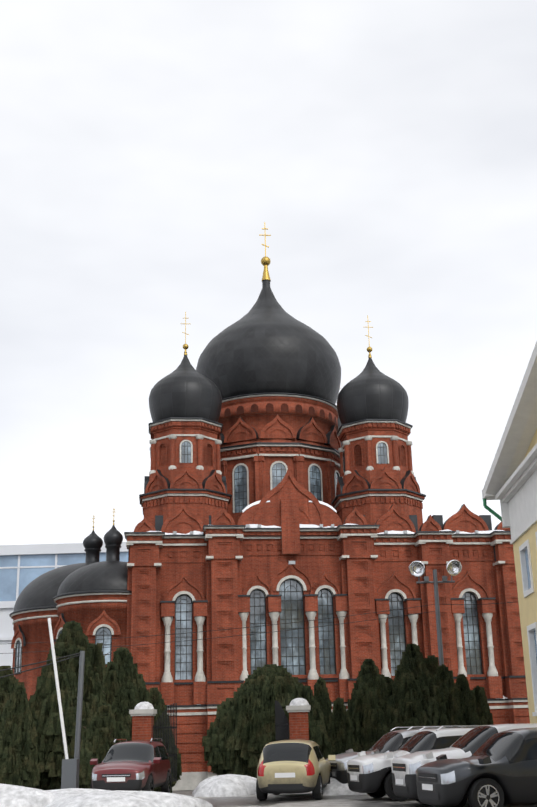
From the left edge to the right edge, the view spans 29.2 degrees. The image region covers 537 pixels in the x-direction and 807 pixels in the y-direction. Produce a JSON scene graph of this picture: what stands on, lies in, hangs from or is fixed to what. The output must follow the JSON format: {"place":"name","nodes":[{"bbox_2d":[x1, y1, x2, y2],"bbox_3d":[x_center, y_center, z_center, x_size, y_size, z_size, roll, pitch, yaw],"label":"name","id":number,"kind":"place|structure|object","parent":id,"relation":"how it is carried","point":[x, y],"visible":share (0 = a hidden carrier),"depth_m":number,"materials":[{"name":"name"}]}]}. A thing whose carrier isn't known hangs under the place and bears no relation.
{"place":"outdoors","nodes":[
{"label":"outdoors","id":0,"kind":"place"},
{"bbox_2d":[0,0,536,544],"label":"sky","id":1,"kind":"structure","parent":0,"point":[385,151],"materials":[{"name":"white"}]},
{"bbox_2d":[172,790,536,806],"bbox_3d":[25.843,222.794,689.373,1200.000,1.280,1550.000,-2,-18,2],"label":"ground","id":2,"kind":"structure","parent":0,"point":[298,800],"depth_m":25.81,"materials":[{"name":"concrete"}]},
{"bbox_2d":[0,666,24,727],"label":"thuja tree","id":3,"kind":"object","parent":2,"relation":"on","point":[9,684],"visible":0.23,"depth_m":42.96,"materials":[{"name":"green plant"}]},
{"bbox_2d":[0,685,39,788],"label":"thuja tree","id":4,"kind":"object","parent":2,"relation":"on","point":[18,756],"visible":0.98,"depth_m":39.22,"materials":[{"name":"green plant"}]},
{"bbox_2d":[0,783,55,806],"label":"snow heap","id":5,"kind":"object","parent":2,"relation":"on","point":[15,796],"visible":0.71,"depth_m":24.59,"materials":[{"name":"white snow"}]},
{"bbox_2d":[0,542,127,669],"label":"office block","id":6,"kind":"structure","parent":2,"relation":"on","point":[22,567],"depth_m":125.92,"materials":[{"name":"white glass"}]},
{"bbox_2d":[47,618,84,788],"bbox_3d":[-6.386,9.438,32.092,1.129,5.410,0.885,-2,-18,2],"label":"barrier and post","id":7,"kind":"object","parent":2,"relation":"on","point":[70,774],"visible":0.79,"depth_m":31.95,"materials":[{"name":"white metal"}]},
{"bbox_2d":[0,602,512,677],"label":"overhead cables","id":8,"kind":"object","parent":7,"relation":"on","point":[197,639],"visible":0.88,"depth_m":45.91,"materials":[{"name":"black plastic"}]},
{"bbox_2d":[29,620,113,789],"bbox_3d":[-8.482,12.897,43.085,5.742,7.512,4.932,-2,-18,2],"label":"thuja tree","id":9,"kind":"object","parent":2,"relation":"on","point":[43,699],"visible":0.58,"depth_m":41.95,"materials":[{"name":"green plant"}]},
{"bbox_2d":[46,788,110,802],"bbox_3d":[-4.899,9.774,25.439,3.959,0.500,2.519,-2,-18,2],"label":"snow heap","id":10,"kind":"object","parent":2,"relation":"on","point":[58,794],"visible":0.27,"depth_m":25.16,"materials":[{"name":"white snow"}]},
{"bbox_2d":[79,705,125,788],"bbox_3d":[-5.981,12.794,37.725,2.394,3.341,2.533,-2,-18,2],"label":"thuja tree","id":11,"kind":"object","parent":2,"relation":"on","point":[101,733],"visible":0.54,"depth_m":37.32,"materials":[{"name":"green plant"}]},
{"bbox_2d":[96,647,148,740],"bbox_3d":[-6.082,13.426,43.152,4.475,6.285,3.854,-2,-18,2],"label":"thuja tree","id":12,"kind":"object","parent":2,"relation":"on","point":[125,691],"visible":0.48,"depth_m":42.87,"materials":[{"name":"green plant"}]},
{"bbox_2d":[43,790,212,806],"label":"snow heap","id":13,"kind":"object","parent":2,"relation":"on","point":[118,798],"visible":1,"depth_m":22.60,"materials":[{"name":"white snow"}]},
{"bbox_2d":[90,738,170,792],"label":"car parts","id":14,"kind":"object","parent":2,"relation":"on","point":[165,787],"visible":0.48,"depth_m":29.13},
{"bbox_2d":[92,740,170,790],"bbox_3d":[-4.058,10.830,30.880,1.731,1.375,4.078,-3,-18,5],"label":"car","id":15,"kind":"object","parent":2,"relation":"on","point":[134,758],"visible":0.96,"depth_m":30.01,"materials":[{"name":"paint"}]},
{"bbox_2d":[131,687,181,792],"bbox_3d":[-4.678,13.877,42.018,2.311,4.421,2.523,-2,-18,2],"label":"thuja tree","id":16,"kind":"object","parent":2,"relation":"on","point":[155,699],"visible":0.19,"depth_m":41.73,"materials":[{"name":"green plant"}]},
{"bbox_2d":[129,698,310,790],"bbox_3d":[-1.516,11.476,34.495,5.930,2.924,2.665,-2,-18,2],"label":"fence","id":17,"kind":"object","parent":2,"relation":"on","point":[143,714],"visible":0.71,"depth_m":33.69,"materials":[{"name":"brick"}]},
{"bbox_2d":[192,774,269,796],"bbox_3d":[-1.034,11.089,29.927,2.563,0.600,2.119,-2,-18,2],"label":"snow heap","id":18,"kind":"object","parent":2,"relation":"on","point":[230,785],"visible":0.83,"depth_m":29.36,"materials":[{"name":"white snow"}]},
{"bbox_2d":[202,664,332,777],"bbox_3d":[0.006,13.068,41.031,5.113,5.210,4.783,4,-19,-18],"label":"thuja tree","id":19,"kind":"object","parent":2,"relation":"on","point":[241,732],"visible":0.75,"depth_m":39.97,"materials":[{"name":"green plant"}]},
{"bbox_2d":[9,222,529,790],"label":"cathedral","id":20,"kind":"structure","parent":2,"relation":"on","point":[263,512],"depth_m":62.29,"materials":[{"name":"brick"}]},
{"bbox_2d":[13,563,117,611],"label":"dome roof","id":21,"kind":"structure","parent":20,"relation":"on","point":[41,590],"depth_m":66.71,"materials":[{"name":"black metal"}]},
{"bbox_2d":[57,561,127,594],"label":"dome roof","id":22,"kind":"structure","parent":20,"relation":"on","point":[105,575],"depth_m":61.04,"materials":[{"name":"black metal"}]},
{"bbox_2d":[149,352,221,421],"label":"onion dome","id":23,"kind":"structure","parent":20,"relation":"on","point":[185,388],"depth_m":66.36,"materials":[{"name":"black metal"}]},
{"bbox_2d":[196,279,340,403],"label":"dome","id":24,"kind":"structure","parent":20,"relation":"attached to","point":[267,343],"depth_m":72.16,"materials":[{"name":"black metal"}]},
{"bbox_2d":[337,355,408,423],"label":"onion dome","id":25,"kind":"structure","parent":20,"relation":"on","point":[370,391],"depth_m":67.66,"materials":[{"name":"black metal"}]},
{"bbox_2d":[257,739,330,793],"bbox_3d":[0.733,9.835,28.068,1.681,1.295,3.988,-4,-18,8],"label":"car","id":26,"kind":"object","parent":2,"relation":"on","point":[306,762],"visible":0.85,"depth_m":26.37,"materials":[{"name":"paint"}]},
{"bbox_2d":[256,755,335,800],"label":"car parts","id":27,"kind":"object","parent":26,"relation":"attached to","point":[317,792],"visible":0.5,"depth_m":26.35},
{"bbox_2d":[313,677,331,730],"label":"thuja tree","id":28,"kind":"object","parent":2,"relation":"on","point":[321,694],"visible":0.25,"depth_m":43.44,"materials":[{"name":"green plant"}]},
{"bbox_2d":[311,777,366,795],"bbox_3d":[2.649,10.842,29.455,2.888,0.600,2.479,-2,-18,2],"label":"snow heap","id":29,"kind":"object","parent":2,"relation":"on","point":[334,787],"visible":0.06,"depth_m":28.40,"materials":[{"name":"white snow"}]},
{"bbox_2d":[327,697,354,754],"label":"thuja tree","id":30,"kind":"object","parent":2,"relation":"on","point":[341,736],"visible":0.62,"depth_m":41.29,"materials":[{"name":"green plant"}]},
{"bbox_2d":[346,659,394,751],"bbox_3d":[4.329,14.145,44.907,4.053,5.848,3.520,-2,-18,2],"label":"thuja tree","id":31,"kind":"object","parent":2,"relation":"on","point":[369,707],"visible":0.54,"depth_m":44.36,"materials":[{"name":"green plant"}]},
{"bbox_2d":[326,728,437,783],"bbox_3d":[4.006,10.276,30.005,4.638,1.526,1.796,4,-19,-17],"label":"car","id":32,"kind":"object","parent":2,"relation":"on","point":[393,741],"visible":0.19,"depth_m":29.35,"materials":[{"name":"paint"}]},
{"bbox_2d":[330,726,463,780],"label":"car parts","id":33,"kind":"object","parent":32,"relation":"attached to","point":[334,765],"visible":0.02,"depth_m":29.24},
{"bbox_2d":[347,728,473,792],"bbox_3d":[4.321,9.164,26.566,4.488,1.496,1.816,3,-18,-14],"label":"car","id":34,"kind":"object","parent":2,"relation":"on","point":[375,770],"visible":0.4,"depth_m":25.87,"materials":[{"name":"paint"}]},
{"bbox_2d":[389,644,438,729],"bbox_3d":[6.376,13.713,44.658,4.369,6.452,4.049,-2,-18,2],"label":"thuja tree","id":35,"kind":"object","parent":2,"relation":"on","point":[411,697],"visible":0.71,"depth_m":44.38,"materials":[{"name":"green plant"}]},
{"bbox_2d":[348,725,483,800],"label":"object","id":36,"kind":"object","parent":2,"relation":"on","point":[385,788],"visible":0.29,"depth_m":25.84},
{"bbox_2d":[416,569,454,664],"bbox_3d":[7.468,11.775,44.203,1.700,9.281,0.260,-2,-18,2],"label":"flood light mast","id":37,"kind":"object","parent":2,"relation":"on","point":[435,581],"visible":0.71,"depth_m":45.09,"materials":[{"name":"grey metal"}]},
{"bbox_2d":[409,561,424,576],"bbox_3d":[6.615,7.239,45.563,0.720,0.720,0.595,-8,6,19],"label":"flood light","id":38,"kind":"object","parent":37,"relation":"attached to","point":[416,568],"visible":1,"depth_m":45.46,"materials":[{"name":"white metal"}]},
{"bbox_2d":[446,560,461,575],"bbox_3d":[8.097,7.190,45.521,0.720,0.720,0.595,4,7,-15],"label":"flood light","id":39,"kind":"object","parent":37,"relation":"attached to","point":[453,567],"visible":1,"depth_m":45.42,"materials":[{"name":"white metal"}]},
{"bbox_2d":[429,664,465,727],"bbox_3d":[7.436,13.507,42.860,1.995,5.167,1.812,-2,-18,2],"label":"thuja tree","id":40,"kind":"object","parent":2,"relation":"on","point":[444,707],"visible":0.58,"depth_m":42.89,"materials":[{"name":"green plant"}]},
{"bbox_2d":[391,723,536,798],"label":"car","id":41,"kind":"object","parent":2,"relation":"on","point":[469,743],"visible":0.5,"depth_m":23.36,"materials":[{"name":"paint"}]},
{"bbox_2d":[392,750,433,803],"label":"car parts","id":42,"kind":"object","parent":41,"relation":"attached to","point":[401,767],"visible":0.15,"depth_m":23.36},
{"bbox_2d":[455,674,479,727],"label":"thuja tree","id":43,"kind":"object","parent":2,"relation":"on","point":[467,699],"visible":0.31,"depth_m":43.11,"materials":[{"name":"green plant"}]},
{"bbox_2d":[416,727,536,806],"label":"car","id":44,"kind":"object","parent":2,"relation":"on","point":[511,769],"visible":0.9,"depth_m":20.55,"materials":[{"name":"paint"}]},
{"bbox_2d":[418,754,503,806],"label":"car parts","id":45,"kind":"object","parent":44,"relation":"attached to","point":[485,792],"visible":0.54,"depth_m":20.29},
{"bbox_2d":[473,685,493,724],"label":"thuja tree","id":46,"kind":"object","parent":2,"relation":"on","point":[484,713],"visible":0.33,"depth_m":43.21,"materials":[{"name":"green plant"}]},
{"bbox_2d":[482,341,536,722],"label":"yellow building","id":47,"kind":"structure","parent":2,"relation":"on","point":[511,483],"depth_m":39.47,"materials":[{"name":"paint"}]},
{"bbox_2d":[483,498,501,520],"bbox_3d":[9.839,9.151,41.797,1.334,10.950,0.150,-6,-18,16],"label":"drainpipe","id":48,"kind":"object","parent":47,"relation":"attached to","point":[494,513],"visible":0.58,"depth_m":43.35,"materials":[{"name":"green metal"}]}
]}

